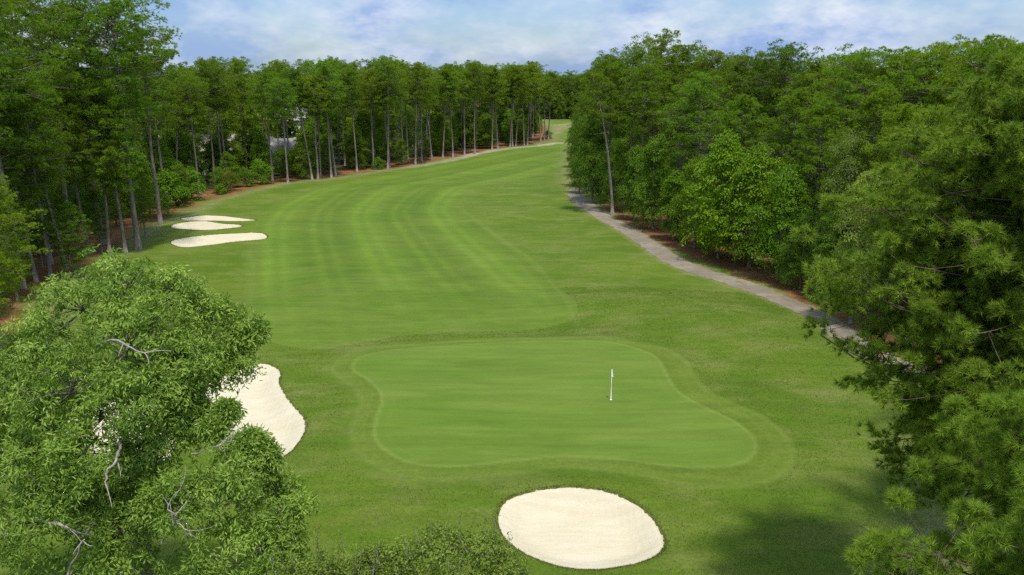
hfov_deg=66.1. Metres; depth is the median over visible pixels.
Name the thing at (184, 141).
broadleaf tree
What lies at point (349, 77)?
pine tree
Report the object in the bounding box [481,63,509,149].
pine tree
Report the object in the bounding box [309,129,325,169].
broadleaf tree
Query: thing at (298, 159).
broadleaf tree
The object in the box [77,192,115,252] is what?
tree
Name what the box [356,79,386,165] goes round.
pine tree
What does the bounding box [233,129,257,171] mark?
broadleaf tree
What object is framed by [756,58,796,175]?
pine tree
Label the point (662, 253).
path
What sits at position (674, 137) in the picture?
broadleaf tree
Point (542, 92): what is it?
pine tree
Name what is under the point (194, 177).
shrub
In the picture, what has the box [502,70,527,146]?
pine tree
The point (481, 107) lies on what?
broadleaf tree
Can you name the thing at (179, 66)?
pine tree
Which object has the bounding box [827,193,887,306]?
broadleaf tree
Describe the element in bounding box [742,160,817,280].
broadleaf tree
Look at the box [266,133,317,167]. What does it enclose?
house
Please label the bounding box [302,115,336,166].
broadleaf tree
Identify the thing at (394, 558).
tree
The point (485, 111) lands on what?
broadleaf tree
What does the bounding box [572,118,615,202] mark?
broadleaf tree
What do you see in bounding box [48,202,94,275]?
pine tree
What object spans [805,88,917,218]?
pine tree
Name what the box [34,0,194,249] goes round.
pine tree
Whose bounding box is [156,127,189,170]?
broadleaf tree
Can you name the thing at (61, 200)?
broadleaf tree
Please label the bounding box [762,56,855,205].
pine tree
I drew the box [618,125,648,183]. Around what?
broadleaf tree
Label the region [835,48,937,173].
pine tree
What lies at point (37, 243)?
pine tree
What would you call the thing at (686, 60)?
pine tree
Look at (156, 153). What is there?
broadleaf tree
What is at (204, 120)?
pine tree
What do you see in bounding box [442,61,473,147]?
pine tree
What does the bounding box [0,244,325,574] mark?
oak tree
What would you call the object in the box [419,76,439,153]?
pine tree
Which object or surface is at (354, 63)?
pine tree
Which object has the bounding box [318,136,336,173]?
broadleaf tree
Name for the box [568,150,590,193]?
broadleaf tree
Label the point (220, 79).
pine tree
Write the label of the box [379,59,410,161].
pine tree
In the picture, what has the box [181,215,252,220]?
sand bunker
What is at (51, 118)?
pine tree
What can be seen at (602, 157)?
broadleaf tree
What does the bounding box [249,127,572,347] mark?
fairway
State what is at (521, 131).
broadleaf tree
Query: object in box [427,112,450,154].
broadleaf tree
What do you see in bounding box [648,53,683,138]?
pine tree
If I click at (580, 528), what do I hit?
sand bunker
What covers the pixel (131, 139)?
broadleaf tree
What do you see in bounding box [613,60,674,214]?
pine tree
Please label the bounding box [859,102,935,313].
pine tree
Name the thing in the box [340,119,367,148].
broadleaf tree
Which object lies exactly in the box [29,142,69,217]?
broadleaf tree
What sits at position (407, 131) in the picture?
broadleaf tree
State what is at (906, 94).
pine tree
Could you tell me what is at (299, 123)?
house
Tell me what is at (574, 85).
pine tree
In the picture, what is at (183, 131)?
pine tree
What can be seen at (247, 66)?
pine tree
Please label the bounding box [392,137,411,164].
broadleaf tree
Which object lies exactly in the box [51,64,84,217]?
pine tree
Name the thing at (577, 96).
broadleaf tree
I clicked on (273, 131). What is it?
woodland
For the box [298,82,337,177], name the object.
pine tree
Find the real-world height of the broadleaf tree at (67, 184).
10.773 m
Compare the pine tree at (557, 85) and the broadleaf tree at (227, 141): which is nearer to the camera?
the broadleaf tree at (227, 141)
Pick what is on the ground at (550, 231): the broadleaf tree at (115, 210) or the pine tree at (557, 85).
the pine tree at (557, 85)
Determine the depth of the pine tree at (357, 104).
224.22 m
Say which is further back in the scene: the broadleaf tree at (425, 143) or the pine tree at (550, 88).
the pine tree at (550, 88)
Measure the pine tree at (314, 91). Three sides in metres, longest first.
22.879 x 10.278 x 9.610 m
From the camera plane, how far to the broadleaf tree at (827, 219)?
93.70 m
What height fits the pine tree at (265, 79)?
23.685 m
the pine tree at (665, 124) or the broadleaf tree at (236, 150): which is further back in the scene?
the broadleaf tree at (236, 150)
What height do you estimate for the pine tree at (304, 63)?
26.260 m
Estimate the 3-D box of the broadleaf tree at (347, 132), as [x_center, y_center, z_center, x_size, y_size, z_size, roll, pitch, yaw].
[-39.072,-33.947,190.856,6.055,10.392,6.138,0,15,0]
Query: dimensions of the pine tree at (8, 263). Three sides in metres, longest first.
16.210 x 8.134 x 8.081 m
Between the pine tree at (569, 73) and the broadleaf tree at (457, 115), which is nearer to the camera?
the broadleaf tree at (457, 115)
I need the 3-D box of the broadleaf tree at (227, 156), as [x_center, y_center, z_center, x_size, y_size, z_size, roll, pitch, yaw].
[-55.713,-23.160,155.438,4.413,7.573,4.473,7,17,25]
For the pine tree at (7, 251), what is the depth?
73.53 m
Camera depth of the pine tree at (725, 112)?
131.67 m
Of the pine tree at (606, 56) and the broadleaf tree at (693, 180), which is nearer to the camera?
the broadleaf tree at (693, 180)
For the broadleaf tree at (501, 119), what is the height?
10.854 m
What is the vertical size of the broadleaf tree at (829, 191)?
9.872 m
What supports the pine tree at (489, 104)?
on the forest floor
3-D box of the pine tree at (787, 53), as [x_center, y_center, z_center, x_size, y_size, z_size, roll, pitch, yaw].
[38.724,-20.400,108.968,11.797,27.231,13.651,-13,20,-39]
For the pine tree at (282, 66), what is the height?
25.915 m
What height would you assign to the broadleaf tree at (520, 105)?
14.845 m
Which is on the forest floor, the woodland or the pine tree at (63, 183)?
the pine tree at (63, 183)
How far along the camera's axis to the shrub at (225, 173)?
150.75 m
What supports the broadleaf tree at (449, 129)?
on the forest floor
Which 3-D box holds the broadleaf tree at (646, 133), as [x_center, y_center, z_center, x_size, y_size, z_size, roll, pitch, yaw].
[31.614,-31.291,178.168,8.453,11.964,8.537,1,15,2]
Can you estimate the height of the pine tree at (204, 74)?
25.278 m
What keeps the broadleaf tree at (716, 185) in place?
on the forest floor
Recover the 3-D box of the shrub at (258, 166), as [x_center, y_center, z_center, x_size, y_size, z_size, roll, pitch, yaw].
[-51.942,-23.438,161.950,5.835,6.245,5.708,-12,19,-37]
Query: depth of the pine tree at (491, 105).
256.69 m
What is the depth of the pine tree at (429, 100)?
207.59 m
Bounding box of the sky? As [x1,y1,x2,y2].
[1,0,1023,75]
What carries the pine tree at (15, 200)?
on the forest floor
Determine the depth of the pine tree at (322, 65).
168.63 m
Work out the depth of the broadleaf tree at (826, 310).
70.09 m
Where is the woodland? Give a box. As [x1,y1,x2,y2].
[11,73,960,184]
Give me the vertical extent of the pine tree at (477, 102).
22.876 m
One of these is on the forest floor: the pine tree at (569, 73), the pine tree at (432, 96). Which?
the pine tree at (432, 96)
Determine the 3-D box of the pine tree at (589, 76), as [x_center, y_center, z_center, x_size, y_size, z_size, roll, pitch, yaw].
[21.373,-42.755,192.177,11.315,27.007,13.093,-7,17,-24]
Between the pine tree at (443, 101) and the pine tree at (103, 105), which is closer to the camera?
the pine tree at (103, 105)
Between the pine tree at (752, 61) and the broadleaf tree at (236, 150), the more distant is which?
the broadleaf tree at (236, 150)
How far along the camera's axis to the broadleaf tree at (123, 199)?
123.85 m
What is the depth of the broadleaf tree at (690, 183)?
114.89 m
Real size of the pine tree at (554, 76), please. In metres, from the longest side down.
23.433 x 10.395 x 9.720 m
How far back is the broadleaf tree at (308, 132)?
181.81 m
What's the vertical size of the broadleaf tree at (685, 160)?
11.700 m
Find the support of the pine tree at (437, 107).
on the forest floor
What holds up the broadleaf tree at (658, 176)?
on the forest floor
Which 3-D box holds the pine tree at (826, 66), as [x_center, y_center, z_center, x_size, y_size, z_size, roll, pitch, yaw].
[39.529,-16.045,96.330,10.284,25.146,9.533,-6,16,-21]
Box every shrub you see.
[125,181,177,218]
[148,168,194,207]
[178,166,210,200]
[210,168,241,193]
[214,183,226,194]
[233,166,256,186]
[246,158,273,184]
[371,157,385,169]
[543,130,552,138]
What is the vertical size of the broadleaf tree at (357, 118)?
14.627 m
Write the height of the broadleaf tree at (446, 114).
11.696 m
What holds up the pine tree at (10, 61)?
on the forest floor
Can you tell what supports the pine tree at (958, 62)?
on the forest floor
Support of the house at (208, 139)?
on the forest floor
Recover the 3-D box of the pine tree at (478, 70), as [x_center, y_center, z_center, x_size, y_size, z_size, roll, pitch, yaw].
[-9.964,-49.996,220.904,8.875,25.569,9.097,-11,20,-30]
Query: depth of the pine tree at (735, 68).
117.04 m
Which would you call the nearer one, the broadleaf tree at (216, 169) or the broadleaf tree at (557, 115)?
the broadleaf tree at (216, 169)
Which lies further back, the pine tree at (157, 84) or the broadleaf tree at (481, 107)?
the broadleaf tree at (481, 107)
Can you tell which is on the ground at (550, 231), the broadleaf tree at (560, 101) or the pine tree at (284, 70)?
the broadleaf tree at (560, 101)
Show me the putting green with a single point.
(464, 405)
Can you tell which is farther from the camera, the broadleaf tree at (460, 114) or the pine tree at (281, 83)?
the broadleaf tree at (460, 114)
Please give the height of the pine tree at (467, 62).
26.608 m
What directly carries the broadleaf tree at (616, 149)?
on the forest floor
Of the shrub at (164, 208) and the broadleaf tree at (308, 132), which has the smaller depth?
the shrub at (164, 208)
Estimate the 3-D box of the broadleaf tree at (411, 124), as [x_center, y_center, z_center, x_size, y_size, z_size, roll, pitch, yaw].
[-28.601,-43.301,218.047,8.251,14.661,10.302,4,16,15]
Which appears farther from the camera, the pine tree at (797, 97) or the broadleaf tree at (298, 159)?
the broadleaf tree at (298, 159)
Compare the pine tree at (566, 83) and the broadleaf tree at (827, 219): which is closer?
the broadleaf tree at (827, 219)
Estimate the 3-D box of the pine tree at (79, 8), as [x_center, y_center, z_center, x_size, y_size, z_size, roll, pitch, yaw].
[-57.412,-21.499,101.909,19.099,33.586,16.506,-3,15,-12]
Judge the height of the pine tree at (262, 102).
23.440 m
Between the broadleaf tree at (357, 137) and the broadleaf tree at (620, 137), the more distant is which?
the broadleaf tree at (357, 137)
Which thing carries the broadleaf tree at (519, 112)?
on the forest floor
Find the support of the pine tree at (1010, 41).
on the forest floor
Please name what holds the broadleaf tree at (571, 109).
on the ground at (550, 231)
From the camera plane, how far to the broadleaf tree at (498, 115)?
275.71 m
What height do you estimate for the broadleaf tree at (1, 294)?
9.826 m
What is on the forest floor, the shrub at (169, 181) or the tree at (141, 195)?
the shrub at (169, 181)
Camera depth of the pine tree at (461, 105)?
227.24 m
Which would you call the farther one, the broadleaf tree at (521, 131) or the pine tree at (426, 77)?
the broadleaf tree at (521, 131)
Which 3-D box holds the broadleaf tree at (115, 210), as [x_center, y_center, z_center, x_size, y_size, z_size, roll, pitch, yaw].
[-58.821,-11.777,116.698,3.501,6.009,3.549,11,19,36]
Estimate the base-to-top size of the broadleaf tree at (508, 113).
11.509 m
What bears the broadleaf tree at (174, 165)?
on the forest floor
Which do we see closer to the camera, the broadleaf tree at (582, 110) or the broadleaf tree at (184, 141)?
the broadleaf tree at (184, 141)
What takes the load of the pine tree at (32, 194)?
on the forest floor
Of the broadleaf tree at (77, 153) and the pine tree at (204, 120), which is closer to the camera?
the broadleaf tree at (77, 153)
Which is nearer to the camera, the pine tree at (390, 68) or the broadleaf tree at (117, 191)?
the broadleaf tree at (117, 191)
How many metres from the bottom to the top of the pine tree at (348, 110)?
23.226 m
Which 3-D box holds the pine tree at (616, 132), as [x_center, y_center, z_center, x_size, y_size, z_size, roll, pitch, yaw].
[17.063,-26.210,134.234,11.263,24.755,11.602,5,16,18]
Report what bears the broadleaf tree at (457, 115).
on the forest floor
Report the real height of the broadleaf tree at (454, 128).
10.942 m
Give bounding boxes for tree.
[0,0,71,288]
[0,0,98,264]
[0,2,137,232]
[0,61,84,268]
[0,80,90,277]
[0,85,64,281]
[0,174,51,349]
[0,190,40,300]
[0,219,25,296]
[0,236,23,283]
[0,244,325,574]
[2,151,31,269]
[3,0,145,244]
[7,187,40,253]
[14,175,52,267]
[26,54,72,136]
[28,91,119,253]
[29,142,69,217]
[30,183,80,254]
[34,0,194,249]
[48,161,84,220]
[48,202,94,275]
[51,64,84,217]
[58,76,146,252]
[65,93,135,253]
[67,150,102,213]
[67,164,105,223]
[71,84,106,162]
[76,143,107,195]
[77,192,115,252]
[80,85,136,160]
[96,152,137,216]
[97,162,136,213]
[100,19,192,224]
[104,190,127,226]
[116,79,158,165]
[119,142,152,191]
[120,134,148,182]
[120,147,151,203]
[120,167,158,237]
[123,61,193,196]
[136,130,173,192]
[137,58,176,127]
[146,142,170,184]
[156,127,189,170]
[156,129,185,166]
[158,115,198,167]
[159,69,206,160]
[165,86,208,167]
[167,73,216,192]
[168,159,195,196]
[169,65,199,131]
[170,163,194,203]
[173,134,206,182]
[174,72,213,175]
[185,67,211,133]
[185,135,212,180]
[188,58,230,187]
[192,56,245,181]
[195,67,239,183]
[201,110,252,172]
[201,136,229,176]
[205,58,243,127]
[205,128,237,169]
[208,166,226,192]
[218,56,253,123]
[219,151,241,187]
[221,59,262,168]
[225,139,245,171]
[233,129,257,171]
[234,116,260,167]
[242,67,289,180]
[245,70,267,139]
[247,76,274,134]
[247,125,271,172]
[247,133,276,176]
[255,77,303,183]
[256,63,296,173]
[265,59,303,163]
[265,525,366,574]
[267,59,295,123]
[272,66,313,179]
[272,147,285,175]
[277,153,292,175]
[278,145,291,167]
[281,70,309,126]
[287,133,320,178]
[288,145,306,174]
[293,124,318,171]
[294,72,337,179]
[295,59,316,117]
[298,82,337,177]
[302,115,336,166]
[304,57,347,177]
[306,65,346,175]
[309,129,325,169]
[310,55,338,138]
[313,81,346,137]
[317,109,345,160]
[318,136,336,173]
[327,59,359,163]
[327,75,352,153]
[327,512,533,574]
[329,59,362,165]
[333,67,365,171]
[338,126,362,167]
[339,128,359,161]
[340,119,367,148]
[341,108,382,167]
[341,132,368,169]
[344,61,364,114]
[350,75,367,123]
[355,57,376,118]
[355,67,390,169]
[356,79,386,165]
[362,55,408,156]
[364,55,395,128]
[366,75,399,167]
[367,116,394,157]
[368,56,408,168]
[369,109,395,155]
[374,112,399,158]
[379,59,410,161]
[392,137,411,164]
[393,63,411,158]
[394,105,424,155]
[396,115,418,145]
[399,61,440,164]
[404,62,442,160]
[404,66,436,161]
[408,62,428,142]
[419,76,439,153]
[419,113,439,149]
[422,139,431,157]
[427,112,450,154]
[428,68,440,127]
[430,79,447,115]
[431,133,444,154]
[432,68,470,157]
[433,63,465,149]
[434,64,463,156]
[441,115,459,150]
[441,120,456,151]
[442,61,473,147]
[442,112,460,145]
[449,70,477,150]
[452,111,467,146]
[453,69,485,154]
[453,106,469,143]
[459,88,483,120]
[459,109,484,147]
[462,63,495,153]
[463,60,487,148]
[473,118,494,148]
[475,108,495,139]
[478,65,500,114]
[478,102,500,136]
[478,112,495,142]
[479,86,501,118]
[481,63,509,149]
[481,68,510,148]
[483,117,498,147]
[491,107,501,132]
[493,71,510,138]
[497,65,525,146]
[497,109,509,140]
[498,65,510,140]
[500,98,515,115]
[500,109,518,142]
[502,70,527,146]
[502,129,511,144]
[506,72,539,145]
[506,117,521,142]
[507,64,536,145]
[513,118,526,141]
[514,100,532,118]
[516,108,525,122]
[518,114,530,140]
[519,108,533,137]
[521,61,544,144]
[524,71,544,137]
[526,61,548,139]
[529,110,541,135]
[530,72,553,141]
[533,113,543,132]
[536,99,546,118]
[538,76,557,140]
[541,94,552,118]
[543,71,560,138]
[545,100,556,118]
[549,91,564,118]
[553,78,562,117]
[556,76,571,97]
[556,97,566,118]
[561,75,575,117]
[562,69,576,116]
[562,99,570,117]
[564,111,596,162]
[564,115,596,172]
[564,120,601,185]
[566,94,577,116]
[567,76,582,94]
[567,103,584,126]
[568,106,589,156]
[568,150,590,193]
[570,101,590,123]
[572,91,581,108]
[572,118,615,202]
[574,73,586,90]
[578,70,621,214]
[582,56,603,120]
[584,59,640,202]
[584,129,625,189]
[585,50,628,131]
[591,40,671,190]
[593,85,629,130]
[594,140,636,210]
[596,134,624,188]
[609,28,690,181]
[612,135,626,174]
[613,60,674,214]
[614,144,651,220]
[618,121,640,138]
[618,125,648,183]
[620,162,648,209]
[625,133,678,228]
[633,139,664,189]
[639,64,672,168]
[641,123,665,147]
[644,156,676,210]
[646,82,710,223]
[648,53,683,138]
[652,168,695,240]
[655,70,744,235]
[657,40,709,170]
[662,131,692,187]
[669,139,706,188]
[669,154,725,247]
[669,164,690,211]
[678,128,750,258]
[679,45,738,153]
[680,156,713,222]
[695,176,737,242]
[696,67,743,137]
[701,55,771,141]
[705,142,787,267]
[710,147,757,231]
[712,79,743,157]
[712,93,776,242]
[714,52,748,83]
[719,46,800,225]
[741,38,843,159]
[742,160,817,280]
[746,71,796,177]
[749,86,834,250]
[749,174,797,247]
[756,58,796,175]
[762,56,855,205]
[763,156,802,232]
[771,79,818,158]
[773,98,854,275]
[774,159,825,250]
[777,209,831,290]
[787,209,818,263]
[789,51,1023,552]
[799,129,882,262]
[802,50,879,252]
[805,42,904,251]
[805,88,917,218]
[805,213,853,295]
[807,71,858,210]
[811,48,881,193]
[812,189,840,257]
[813,173,845,239]
[816,258,834,317]
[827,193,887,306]
[828,170,886,324]
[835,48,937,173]
[841,387,1023,574]
[846,204,912,317]
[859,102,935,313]
[860,42,962,201]
[868,59,928,185]
[870,104,975,274]
[892,33,981,150]
[910,33,1023,268]
[919,53,987,194]
[939,34,1022,123]
[975,43,1023,189]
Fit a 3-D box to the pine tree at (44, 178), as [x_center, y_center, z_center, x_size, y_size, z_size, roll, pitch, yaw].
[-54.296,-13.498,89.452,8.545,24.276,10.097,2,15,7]
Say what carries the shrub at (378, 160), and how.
on the forest floor
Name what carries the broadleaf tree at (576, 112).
on the forest floor
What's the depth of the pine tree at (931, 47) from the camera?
77.67 m
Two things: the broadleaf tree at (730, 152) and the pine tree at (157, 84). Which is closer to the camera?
the broadleaf tree at (730, 152)
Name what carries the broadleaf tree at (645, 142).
on the forest floor
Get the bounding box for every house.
[158,134,253,174]
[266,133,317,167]
[274,104,321,142]
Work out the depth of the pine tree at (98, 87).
95.44 m
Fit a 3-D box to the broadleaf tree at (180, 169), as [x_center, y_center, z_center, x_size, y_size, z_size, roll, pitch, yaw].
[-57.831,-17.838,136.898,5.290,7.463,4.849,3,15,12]
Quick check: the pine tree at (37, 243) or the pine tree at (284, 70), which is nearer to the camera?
the pine tree at (37, 243)
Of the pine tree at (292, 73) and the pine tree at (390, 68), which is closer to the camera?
the pine tree at (292, 73)
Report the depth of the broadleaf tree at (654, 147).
113.23 m
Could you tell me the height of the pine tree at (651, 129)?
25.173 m
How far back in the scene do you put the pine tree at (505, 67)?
258.37 m
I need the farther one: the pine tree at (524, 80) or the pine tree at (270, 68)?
the pine tree at (524, 80)
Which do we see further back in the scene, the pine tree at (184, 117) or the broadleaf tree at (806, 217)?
the pine tree at (184, 117)
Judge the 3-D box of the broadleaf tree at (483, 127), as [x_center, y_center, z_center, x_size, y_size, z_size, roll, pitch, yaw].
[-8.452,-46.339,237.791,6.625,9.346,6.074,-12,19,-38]
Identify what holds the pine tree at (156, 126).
on the forest floor
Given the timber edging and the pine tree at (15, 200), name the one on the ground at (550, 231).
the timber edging
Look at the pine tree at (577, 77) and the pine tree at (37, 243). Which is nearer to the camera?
the pine tree at (37, 243)
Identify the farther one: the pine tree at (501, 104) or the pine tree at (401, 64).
the pine tree at (501, 104)
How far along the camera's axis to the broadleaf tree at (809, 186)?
97.69 m
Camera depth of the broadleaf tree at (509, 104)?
292.58 m
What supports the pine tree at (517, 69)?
on the ground at (550, 231)
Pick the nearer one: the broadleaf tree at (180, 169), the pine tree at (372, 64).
the broadleaf tree at (180, 169)
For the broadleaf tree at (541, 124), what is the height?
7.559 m
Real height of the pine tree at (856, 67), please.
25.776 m
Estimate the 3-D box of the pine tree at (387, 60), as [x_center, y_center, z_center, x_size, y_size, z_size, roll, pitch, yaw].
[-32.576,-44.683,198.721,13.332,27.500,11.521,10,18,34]
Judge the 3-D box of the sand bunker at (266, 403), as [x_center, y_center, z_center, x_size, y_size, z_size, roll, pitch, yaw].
[-20.089,9.100,51.128,14.847,0.913,16.437,-11,19,-35]
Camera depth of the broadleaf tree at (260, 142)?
167.65 m
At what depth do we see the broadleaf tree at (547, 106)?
397.82 m
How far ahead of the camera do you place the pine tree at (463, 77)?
217.20 m
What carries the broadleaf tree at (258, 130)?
on the forest floor
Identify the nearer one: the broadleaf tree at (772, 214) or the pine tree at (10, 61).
the pine tree at (10, 61)
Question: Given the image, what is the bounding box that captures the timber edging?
[821,335,853,357]
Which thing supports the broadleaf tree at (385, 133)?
on the forest floor
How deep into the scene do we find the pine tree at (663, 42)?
131.22 m
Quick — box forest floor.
[0,97,941,363]
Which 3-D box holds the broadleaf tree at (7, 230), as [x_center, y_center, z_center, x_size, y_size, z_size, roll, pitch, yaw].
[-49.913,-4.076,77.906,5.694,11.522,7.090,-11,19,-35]
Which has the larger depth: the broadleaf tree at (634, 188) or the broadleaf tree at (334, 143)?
the broadleaf tree at (334, 143)
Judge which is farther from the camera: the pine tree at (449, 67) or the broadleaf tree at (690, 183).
the pine tree at (449, 67)
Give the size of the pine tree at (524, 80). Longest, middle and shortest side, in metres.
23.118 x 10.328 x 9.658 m
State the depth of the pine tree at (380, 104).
187.02 m
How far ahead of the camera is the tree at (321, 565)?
23.38 m
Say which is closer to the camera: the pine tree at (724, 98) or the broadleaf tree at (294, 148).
the pine tree at (724, 98)
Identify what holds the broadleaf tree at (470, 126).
on the forest floor
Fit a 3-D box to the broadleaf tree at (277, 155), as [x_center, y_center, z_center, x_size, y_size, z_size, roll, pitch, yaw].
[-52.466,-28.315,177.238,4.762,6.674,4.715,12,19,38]
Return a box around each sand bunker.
[68,363,305,461]
[171,221,240,229]
[171,233,266,246]
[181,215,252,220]
[498,488,663,568]
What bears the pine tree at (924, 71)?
on the forest floor
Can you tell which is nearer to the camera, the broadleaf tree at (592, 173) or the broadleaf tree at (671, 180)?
the broadleaf tree at (671, 180)
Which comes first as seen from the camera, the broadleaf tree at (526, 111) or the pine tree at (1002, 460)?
the pine tree at (1002, 460)
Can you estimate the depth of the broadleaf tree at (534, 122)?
285.45 m
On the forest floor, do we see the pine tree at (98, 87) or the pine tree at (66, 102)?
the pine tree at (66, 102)
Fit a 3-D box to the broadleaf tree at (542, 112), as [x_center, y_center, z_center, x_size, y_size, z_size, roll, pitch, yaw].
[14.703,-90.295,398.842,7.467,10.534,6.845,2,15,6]
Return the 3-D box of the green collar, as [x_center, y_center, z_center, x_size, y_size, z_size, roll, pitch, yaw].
[1.254,7.404,55.285,30.120,0.401,24.604,0,15,0]
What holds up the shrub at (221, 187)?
on the forest floor
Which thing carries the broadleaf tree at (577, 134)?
on the forest floor
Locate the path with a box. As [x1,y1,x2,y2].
[567,188,934,372]
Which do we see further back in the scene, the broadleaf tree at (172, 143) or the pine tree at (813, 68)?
the broadleaf tree at (172, 143)
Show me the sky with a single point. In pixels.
(562, 35)
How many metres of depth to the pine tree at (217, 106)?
158.56 m
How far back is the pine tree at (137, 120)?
142.80 m
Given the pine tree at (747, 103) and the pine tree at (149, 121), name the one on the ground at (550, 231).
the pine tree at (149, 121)
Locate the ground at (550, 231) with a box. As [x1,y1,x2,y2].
[0,89,1023,574]
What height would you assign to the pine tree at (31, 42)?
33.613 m
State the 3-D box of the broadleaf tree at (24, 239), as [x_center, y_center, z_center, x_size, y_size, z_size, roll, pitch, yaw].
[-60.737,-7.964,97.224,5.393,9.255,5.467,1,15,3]
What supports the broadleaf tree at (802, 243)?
on the forest floor
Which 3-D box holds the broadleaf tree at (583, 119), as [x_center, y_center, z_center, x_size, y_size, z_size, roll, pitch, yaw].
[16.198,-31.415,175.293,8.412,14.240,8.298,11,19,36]
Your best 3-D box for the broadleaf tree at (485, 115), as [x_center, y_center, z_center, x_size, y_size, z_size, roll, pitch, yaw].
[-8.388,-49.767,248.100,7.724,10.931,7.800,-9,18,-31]
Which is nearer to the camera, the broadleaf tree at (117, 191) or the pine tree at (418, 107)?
the broadleaf tree at (117, 191)
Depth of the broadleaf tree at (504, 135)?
251.06 m
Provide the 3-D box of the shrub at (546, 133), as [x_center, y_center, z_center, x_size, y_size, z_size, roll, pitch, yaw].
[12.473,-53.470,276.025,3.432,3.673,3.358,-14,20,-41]
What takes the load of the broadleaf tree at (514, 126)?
on the forest floor
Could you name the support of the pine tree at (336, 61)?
on the forest floor
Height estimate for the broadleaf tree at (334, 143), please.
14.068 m
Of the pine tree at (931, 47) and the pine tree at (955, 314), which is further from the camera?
the pine tree at (931, 47)
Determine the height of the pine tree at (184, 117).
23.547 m
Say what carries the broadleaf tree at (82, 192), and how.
on the forest floor
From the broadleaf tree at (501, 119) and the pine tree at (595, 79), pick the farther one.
the broadleaf tree at (501, 119)
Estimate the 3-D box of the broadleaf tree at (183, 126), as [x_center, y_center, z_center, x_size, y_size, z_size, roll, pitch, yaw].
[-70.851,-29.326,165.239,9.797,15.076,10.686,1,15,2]
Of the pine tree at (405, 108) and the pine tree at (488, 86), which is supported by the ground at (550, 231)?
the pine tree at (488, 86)
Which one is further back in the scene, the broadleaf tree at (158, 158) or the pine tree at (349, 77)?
the pine tree at (349, 77)
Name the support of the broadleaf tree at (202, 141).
on the forest floor
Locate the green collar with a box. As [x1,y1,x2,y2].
[333,337,782,482]
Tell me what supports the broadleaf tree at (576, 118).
on the forest floor
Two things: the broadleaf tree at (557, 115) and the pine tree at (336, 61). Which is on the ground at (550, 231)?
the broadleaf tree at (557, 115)
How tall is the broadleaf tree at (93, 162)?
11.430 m
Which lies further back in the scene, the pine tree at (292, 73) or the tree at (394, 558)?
the pine tree at (292, 73)
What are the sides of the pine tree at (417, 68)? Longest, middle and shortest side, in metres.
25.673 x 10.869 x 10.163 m
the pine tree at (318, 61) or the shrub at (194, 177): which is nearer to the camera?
the shrub at (194, 177)
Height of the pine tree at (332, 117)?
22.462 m
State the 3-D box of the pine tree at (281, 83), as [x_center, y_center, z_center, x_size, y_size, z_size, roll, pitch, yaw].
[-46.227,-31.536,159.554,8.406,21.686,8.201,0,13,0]
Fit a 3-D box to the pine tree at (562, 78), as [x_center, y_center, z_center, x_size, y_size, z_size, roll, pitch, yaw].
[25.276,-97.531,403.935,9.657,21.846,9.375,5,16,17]
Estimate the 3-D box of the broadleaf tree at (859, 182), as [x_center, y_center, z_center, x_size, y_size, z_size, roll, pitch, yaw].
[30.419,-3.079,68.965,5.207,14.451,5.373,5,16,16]
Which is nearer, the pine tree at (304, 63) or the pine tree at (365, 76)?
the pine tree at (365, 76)
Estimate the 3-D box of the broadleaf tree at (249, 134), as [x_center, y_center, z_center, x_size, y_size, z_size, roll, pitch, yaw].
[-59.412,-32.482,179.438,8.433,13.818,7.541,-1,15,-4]
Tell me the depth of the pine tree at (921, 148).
63.47 m
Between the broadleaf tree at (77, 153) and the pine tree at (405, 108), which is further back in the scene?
the pine tree at (405, 108)
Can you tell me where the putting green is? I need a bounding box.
[353,340,755,467]
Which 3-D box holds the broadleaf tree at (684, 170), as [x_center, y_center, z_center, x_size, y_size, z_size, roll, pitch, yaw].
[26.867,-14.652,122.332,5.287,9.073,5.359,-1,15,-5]
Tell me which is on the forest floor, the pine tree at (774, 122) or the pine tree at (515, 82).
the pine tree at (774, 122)
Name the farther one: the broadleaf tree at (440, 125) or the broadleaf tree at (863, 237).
the broadleaf tree at (440, 125)
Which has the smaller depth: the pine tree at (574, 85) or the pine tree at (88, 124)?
the pine tree at (88, 124)
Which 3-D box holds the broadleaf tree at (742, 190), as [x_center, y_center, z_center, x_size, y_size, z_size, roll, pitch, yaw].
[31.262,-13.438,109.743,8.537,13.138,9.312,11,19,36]
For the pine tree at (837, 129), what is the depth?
111.12 m
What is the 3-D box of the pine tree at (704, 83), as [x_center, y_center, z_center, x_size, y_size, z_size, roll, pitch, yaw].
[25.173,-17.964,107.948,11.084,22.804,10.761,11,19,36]
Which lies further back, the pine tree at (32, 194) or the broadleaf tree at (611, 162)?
the broadleaf tree at (611, 162)
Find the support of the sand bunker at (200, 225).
on the ground at (550, 231)
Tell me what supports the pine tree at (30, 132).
on the forest floor
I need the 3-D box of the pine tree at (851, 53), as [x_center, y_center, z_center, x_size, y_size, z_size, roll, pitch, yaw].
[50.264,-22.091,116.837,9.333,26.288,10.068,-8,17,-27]
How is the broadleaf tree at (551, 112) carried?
on the ground at (550, 231)
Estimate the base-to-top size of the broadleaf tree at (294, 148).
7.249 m

